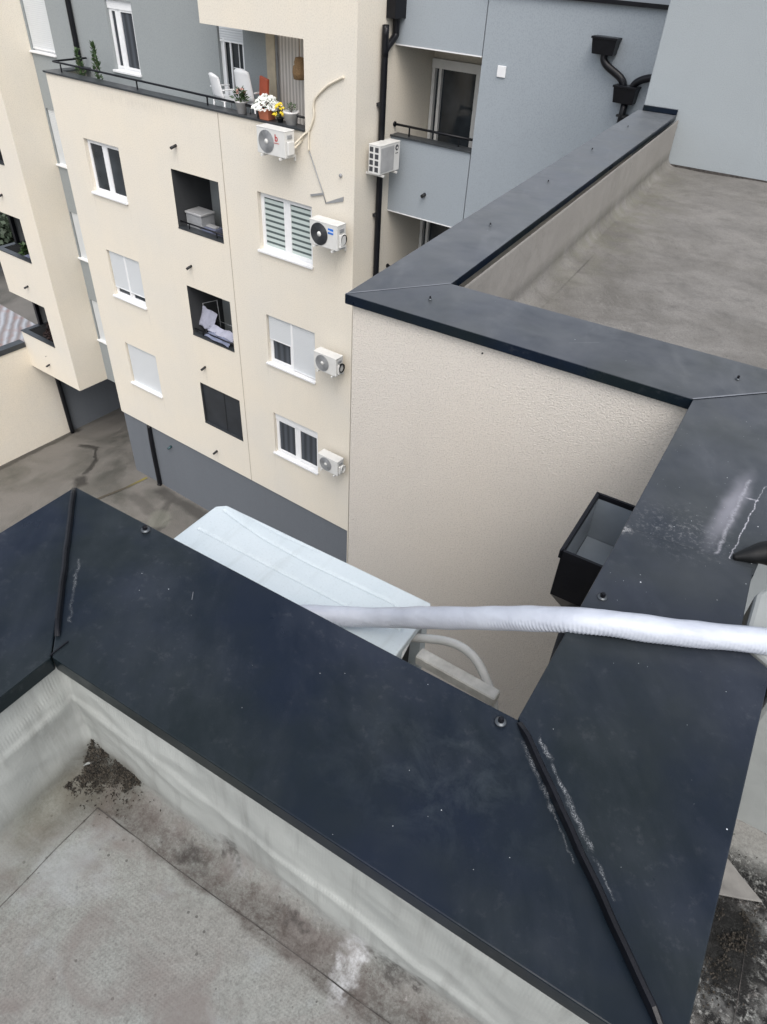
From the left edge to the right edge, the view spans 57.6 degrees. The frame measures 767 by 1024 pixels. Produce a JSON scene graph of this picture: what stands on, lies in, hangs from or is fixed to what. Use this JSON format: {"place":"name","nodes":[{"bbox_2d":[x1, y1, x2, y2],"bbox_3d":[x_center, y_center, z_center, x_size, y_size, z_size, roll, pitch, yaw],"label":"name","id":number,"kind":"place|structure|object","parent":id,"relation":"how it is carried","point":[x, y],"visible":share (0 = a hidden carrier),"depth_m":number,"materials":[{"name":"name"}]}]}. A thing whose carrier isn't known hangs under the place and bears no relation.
{"place":"outdoors","nodes":[
{"label":"outdoors","id":0,"kind":"place"},
{"bbox_2d":[0,305,35,345],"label":"awning","id":1,"kind":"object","parent":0,"point":[13,324],"depth_m":29.15,"materials":[{"name":"fabric"}]},
{"bbox_2d":[0,264,208,538],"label":"ground","id":2,"kind":"structure","parent":0,"point":[95,458],"depth_m":25.00,"materials":[{"name":"concrete"}]},
{"bbox_2d":[0,212,14,263],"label":"tree","id":3,"kind":"object","parent":2,"relation":"on","point":[6,235],"visible":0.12,"depth_m":37.62,"materials":[{"name":"green plant"}]},
{"bbox_2d":[0,339,69,465],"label":"boundary wall","id":4,"kind":"structure","parent":2,"relation":"on","point":[32,415],"depth_m":26.22,"materials":[{"name":"beige paint"}]},
{"bbox_2d":[0,0,120,429],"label":"apartment building","id":5,"kind":"structure","parent":2,"relation":"on","point":[47,280],"depth_m":21.77,"materials":[{"name":"beige paint"}]},
{"bbox_2d":[18,241,28,255],"bbox_3d":[-11.899,-8.322,23.401,0.893,1.447,0.958,-24,47,-29],"label":"balcony plant","id":6,"kind":"object","parent":5,"relation":"on","point":[24,249],"visible":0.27,"depth_m":23.05,"materials":[{"name":"green plant"}]},
{"bbox_2d":[43,320,53,356],"bbox_3d":[-11.676,-6.022,24.805,1.041,1.711,1.001,-21,46,-27],"label":"balcony plant","id":7,"kind":"object","parent":5,"relation":"on","point":[48,332],"visible":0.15,"depth_m":24.44,"materials":[{"name":"red plant"}]},
{"bbox_2d":[54,377,74,433],"bbox_3d":[-12.467,-4.472,27.094,0.170,3.301,0.188,27,45,25],"label":"downpipe","id":8,"kind":"object","parent":5,"relation":"attached to","point":[64,404],"visible":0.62,"depth_m":27.29,"materials":[{"name":"black metal"}]},
{"bbox_2d":[97,477,146,498],"bbox_3d":[-9.491,-0.534,23.768,3.225,0.001,0.157,-30,50,-34],"label":"road line","id":9,"kind":"object","parent":2,"relation":"on","point":[134,483],"visible":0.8,"depth_m":24.14,"materials":[{"name":"yellow paint"}]},
{"bbox_2d":[20,0,669,563],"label":"apartment building","id":10,"kind":"structure","parent":2,"relation":"on","point":[488,102],"depth_m":15.82,"materials":[{"name":"beige paint"}]},
{"bbox_2d":[23,0,56,56],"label":"window","id":11,"kind":"structure","parent":10,"relation":"in","point":[35,10],"depth_m":18.26,"materials":[{"name":"white plastic"}]},
{"bbox_2d":[48,109,66,168],"bbox_3d":[-9.133,-10.628,19.968,1.120,1.494,0.185,27,45,25],"label":"window","id":12,"kind":"structure","parent":10,"relation":"in","point":[53,121],"depth_m":20.12,"materials":[{"name":"white plastic"}]},
{"bbox_2d":[65,0,81,60],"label":"downpipe","id":13,"kind":"object","parent":10,"relation":"attached to","point":[72,23],"visible":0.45,"depth_m":17.34,"materials":[{"name":"black metal"}]},
{"bbox_2d":[73,47,85,75],"bbox_3d":[-7.598,-11.135,17.434,0.339,0.814,0.331,24,44,22],"label":"terrace plant","id":14,"kind":"object","parent":10,"relation":"on","point":[78,62],"visible":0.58,"depth_m":17.37,"materials":[{"name":"green plant"}]},
{"bbox_2d":[71,212,87,262],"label":"window","id":15,"kind":"structure","parent":10,"relation":"in","point":[83,257],"depth_m":21.92,"materials":[{"name":"white plastic"}]},
{"bbox_2d":[89,40,103,79],"bbox_3d":[-6.950,-10.825,16.925,0.348,1.054,0.325,24,44,22],"label":"terrace plant","id":16,"kind":"object","parent":10,"relation":"on","point":[96,63],"visible":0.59,"depth_m":16.85,"materials":[{"name":"green plant"}]},
{"bbox_2d":[92,300,106,344],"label":"window","id":17,"kind":"structure","parent":10,"relation":"in","point":[102,339],"depth_m":23.75,"materials":[{"name":"white plastic"}]},
{"bbox_2d":[87,139,128,204],"bbox_3d":[-7.047,-8.683,17.774,1.440,1.324,0.205,27,45,25],"label":"window","id":18,"kind":"structure","parent":10,"relation":"in","point":[105,159],"depth_m":17.86,"materials":[{"name":"white plastic"}]},
{"bbox_2d":[106,0,141,76],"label":"window","id":19,"kind":"structure","parent":10,"relation":"in","point":[120,12],"depth_m":16.77,"materials":[{"name":"white plastic"}]},
{"bbox_2d":[109,251,146,309],"bbox_3d":[-7.180,-6.531,19.575,1.440,1.344,0.205,27,45,25],"label":"window","id":20,"kind":"structure","parent":10,"relation":"in","point":[126,271],"depth_m":19.61,"materials":[{"name":"white plastic"}]},
{"bbox_2d":[127,343,162,398],"bbox_3d":[-7.322,-4.369,21.396,1.460,1.404,0.205,27,45,25],"label":"window","id":21,"kind":"structure","parent":10,"relation":"in","point":[144,365],"depth_m":21.45,"materials":[{"name":"white plastic"}]},
{"bbox_2d":[147,425,161,485],"bbox_3d":[-7.759,-1.852,23.663,0.155,2.535,0.207,17,42,16],"label":"downpipe","id":22,"kind":"object","parent":10,"relation":"attached to","point":[154,455],"visible":1,"depth_m":23.55,"materials":[{"name":"black metal"}]},
{"bbox_2d":[185,206,214,228],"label":"storage boxes","id":23,"kind":"object","parent":10,"relation":"on","point":[201,216],"visible":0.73,"depth_m":17.07,"materials":[{"name":"white plastic"}]},
{"bbox_2d":[200,224,222,236],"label":"storage boxes","id":24,"kind":"object","parent":10,"relation":"on","point":[214,228],"visible":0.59,"depth_m":17.06,"materials":[{"name":"white plastic"}]},
{"bbox_2d":[199,300,233,347],"bbox_3d":[-4.435,-4.797,18.817,1.418,1.609,0.649,27,45,25],"label":"drying rack","id":25,"kind":"object","parent":10,"relation":"on","point":[208,317],"visible":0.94,"depth_m":18.69,"materials":[{"name":"white fabric"}]},
{"bbox_2d":[208,72,236,108],"bbox_3d":[-3.417,-8.953,15.050,0.590,0.925,0.590,-26,48,-30],"label":"garden chair","id":26,"kind":"object","parent":10,"relation":"on","point":[216,85],"visible":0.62,"depth_m":14.80,"materials":[{"name":"white plastic"}]},
{"bbox_2d":[219,26,244,96],"bbox_3d":[-3.288,-9.899,15.159,0.840,1.614,0.185,27,45,25],"label":"window","id":27,"kind":"structure","parent":10,"relation":"in","point":[234,36],"depth_m":15.11,"materials":[{"name":"white plastic"}]},
{"bbox_2d":[229,86,250,113],"bbox_3d":[-2.915,-8.453,14.294,0.421,0.508,0.383,14,41,12],"label":"potted plant","id":28,"kind":"object","parent":10,"relation":"on","point":[240,103],"visible":1,"depth_m":14.26,"materials":[{"name":"green plant"}]},
{"bbox_2d":[233,68,258,113],"bbox_3d":[-2.842,-8.860,14.872,0.590,1.064,0.590,23,44,22],"label":"garden chair","id":29,"kind":"object","parent":10,"relation":"on","point":[242,77],"visible":0.46,"depth_m":14.53,"materials":[{"name":"white plastic"}]},
{"bbox_2d":[259,76,268,105],"bbox_3d":[-2.504,-8.644,14.695,0.090,0.925,0.397,-30,50,-34],"label":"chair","id":30,"kind":"object","parent":10,"relation":"on","point":[264,85],"visible":0.46,"depth_m":14.45,"materials":[{"name":"orange plastic"}]},
{"bbox_2d":[251,93,281,120],"bbox_3d":[-2.340,-8.136,14.002,0.624,0.453,0.624,24,44,22],"label":"potted plant","id":31,"kind":"object","parent":10,"relation":"on","point":[265,112],"visible":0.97,"depth_m":13.88,"materials":[{"name":"white plant"}]},
{"bbox_2d":[256,123,296,160],"bbox_3d":[-2.070,-7.284,13.809,0.796,0.604,0.470,27,45,25],"label":"air conditioner","id":32,"kind":"object","parent":10,"relation":"attached to","point":[275,140],"visible":1,"depth_m":13.61,"materials":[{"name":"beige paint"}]},
{"bbox_2d":[272,102,283,122],"bbox_3d":[-2.054,-7.949,13.879,0.305,0.350,0.288,-12,42,-17],"label":"potted plant","id":33,"kind":"object","parent":10,"relation":"on","point":[280,118],"visible":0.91,"depth_m":13.85,"materials":[{"name":"yellow plant"}]},
{"bbox_2d":[258,192,313,269],"bbox_3d":[-2.128,-6.158,15.220,1.620,1.294,0.205,27,45,25],"label":"window","id":34,"kind":"structure","parent":10,"relation":"in","point":[285,223],"depth_m":15.30,"materials":[{"name":"white plastic"}]},
{"bbox_2d":[266,315,315,383],"bbox_3d":[-2.241,-3.991,17.013,1.610,1.324,0.205,27,45,25],"label":"window","id":35,"kind":"structure","parent":10,"relation":"in","point":[292,346],"depth_m":17.04,"materials":[{"name":"white plastic"}]},
{"bbox_2d":[283,102,299,125],"bbox_3d":[-1.817,-7.859,13.746,0.327,0.405,0.325,24,44,22],"label":"potted plant","id":36,"kind":"object","parent":10,"relation":"on","point":[291,117],"visible":1,"depth_m":13.72,"materials":[{"name":"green plant"}]},
{"bbox_2d":[273,413,318,474],"bbox_3d":[-2.340,-1.870,18.761,1.610,1.324,0.205,27,45,25],"label":"window","id":37,"kind":"structure","parent":10,"relation":"in","point":[298,444],"depth_m":18.86,"materials":[{"name":"white plastic"}]},
{"bbox_2d":[292,38,303,79],"bbox_3d":[-1.667,-9.145,13.858,0.310,0.950,0.307,27,45,25],"label":"pendant lamp","id":38,"kind":"object","parent":10,"relation":"hanging from","point":[298,70],"visible":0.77,"depth_m":13.94,"materials":[{"name":"brown wicker"}]},
{"bbox_2d":[294,76,343,150],"bbox_3d":[-1.267,-7.464,13.119,1.134,1.380,0.298,27,45,25],"label":"refrigerant pipe","id":39,"kind":"object","parent":10,"relation":"attached to","point":[313,109],"visible":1,"depth_m":13.25,"materials":[{"name":"beige plastic"}]},
{"bbox_2d":[309,150,343,203],"bbox_3d":[-1.141,-6.610,13.870,0.879,0.928,0.028,27,45,25],"label":"wall bracket","id":40,"kind":"object","parent":10,"relation":"attached to","point":[341,199],"depth_m":14.00,"materials":[{"name":"grey metal"}]},
{"bbox_2d":[309,215,346,252],"bbox_3d":[-1.076,-5.630,14.215,0.782,0.624,0.470,27,45,25],"label":"air conditioner","id":41,"kind":"object","parent":10,"relation":"attached to","point":[328,233],"visible":1,"depth_m":14.02,"materials":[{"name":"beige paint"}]},
{"bbox_2d":[313,347,344,377],"bbox_3d":[-1.200,-3.418,16.078,0.752,0.574,0.440,27,45,25],"label":"air conditioner","id":42,"kind":"object","parent":10,"relation":"attached to","point":[329,362],"visible":1,"depth_m":15.89,"materials":[{"name":"white metal"}]},
{"bbox_2d":[318,449,345,476],"bbox_3d":[-1.272,-1.231,17.850,0.742,0.564,0.440,27,45,25],"label":"air conditioner","id":43,"kind":"object","parent":10,"relation":"attached to","point":[330,462],"visible":1,"depth_m":17.67,"materials":[{"name":"white metal"}]},
{"bbox_2d":[366,138,400,177],"bbox_3d":[-0.041,-6.878,13.614,0.460,0.644,0.672,27,45,25],"label":"air conditioner","id":44,"kind":"object","parent":10,"relation":"attached to","point":[383,156],"visible":1,"depth_m":13.41,"materials":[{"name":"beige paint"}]},
{"bbox_2d":[372,0,406,275],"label":"downpipe","id":45,"kind":"object","parent":10,"relation":"attached to","point":[396,11],"visible":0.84,"depth_m":12.89,"materials":[{"name":"black metal"}]},
{"bbox_2d":[418,220,449,247],"bbox_3d":[1.558,-5.670,16.043,1.815,2.230,0.118,27,45,25],"label":"balcony door","id":46,"kind":"structure","parent":10,"relation":"in","point":[428,230],"depth_m":15.95,"materials":[{"name":"beige paint"}]},
{"bbox_2d":[427,57,481,147],"bbox_3d":[1.692,-7.831,14.236,1.815,2.230,0.118,27,45,25],"label":"balcony door","id":47,"kind":"structure","parent":10,"relation":"in","point":[454,84],"depth_m":14.13,"materials":[{"name":"beige paint"}]},
{"bbox_2d":[591,35,651,122],"bbox_3d":[3.611,-1.645,15.025,1.668,14.162,0.215,27,45,25],"label":"downpipe","id":48,"kind":"object","parent":10,"relation":"attached to","point":[625,95],"visible":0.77,"depth_m":10.88,"materials":[{"name":"black paint"}]},
{"bbox_2d":[0,0,766,1023],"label":"apartment building","id":49,"kind":"structure","parent":2,"relation":"on","point":[344,826],"depth_m":1.64,"materials":[{"name":"metal"}]},
{"bbox_2d":[63,738,160,818],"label":"leaf litter","id":50,"kind":"object","parent":49,"relation":"on","point":[91,767],"visible":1,"depth_m":1.78,"materials":[{"name":"brown plant"}]},
{"bbox_2d":[174,506,429,668],"bbox_3d":[-0.399,0.576,2.566,0.945,0.751,0.600,24,44,22],"label":"air conditioner","id":51,"kind":"object","parent":49,"relation":"attached to","point":[294,570],"visible":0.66,"depth_m":2.44,"materials":[{"name":"white metal"}]},
{"bbox_2d":[409,633,497,709],"bbox_3d":[0.224,0.689,2.397,0.092,0.653,0.402,-31,51,-34],"label":"drain pipe","id":52,"kind":"object","parent":49,"relation":"attached to","point":[471,655],"visible":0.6,"depth_m":2.21,"materials":[{"name":"grey plastic"}]},
{"bbox_2d":[415,648,499,705],"bbox_3d":[0.231,0.519,2.204,0.285,0.040,0.044,25,44,24],"label":"cable trunking","id":53,"kind":"object","parent":49,"relation":"attached to","point":[474,686],"visible":0.98,"depth_m":2.19,"materials":[{"name":"white plastic"}]},
{"bbox_2d":[300,605,766,654],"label":"insulated hose","id":54,"kind":"object","parent":49,"relation":"attached to","point":[647,628],"visible":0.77,"depth_m":1.68,"materials":[{"name":"white plastic"}]},
{"bbox_2d":[549,492,634,661],"bbox_3d":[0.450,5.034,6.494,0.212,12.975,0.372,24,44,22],"label":"rain hopper","id":55,"kind":"object","parent":49,"relation":"attached to","point":[588,545],"visible":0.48,"depth_m":2.46,"materials":[{"name":"black paint"}]},
{"bbox_2d":[732,541,766,565],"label":"black pipe","id":56,"kind":"object","parent":49,"relation":"on","point":[756,553],"visible":1,"depth_m":1.89,"materials":[{"name":"plastic"}]},
{"bbox_2d":[698,850,766,1012],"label":"roof dirt","id":57,"kind":"structure","parent":0,"point":[730,939],"depth_m":1.58,"materials":[{"name":"black soil"}]}
]}

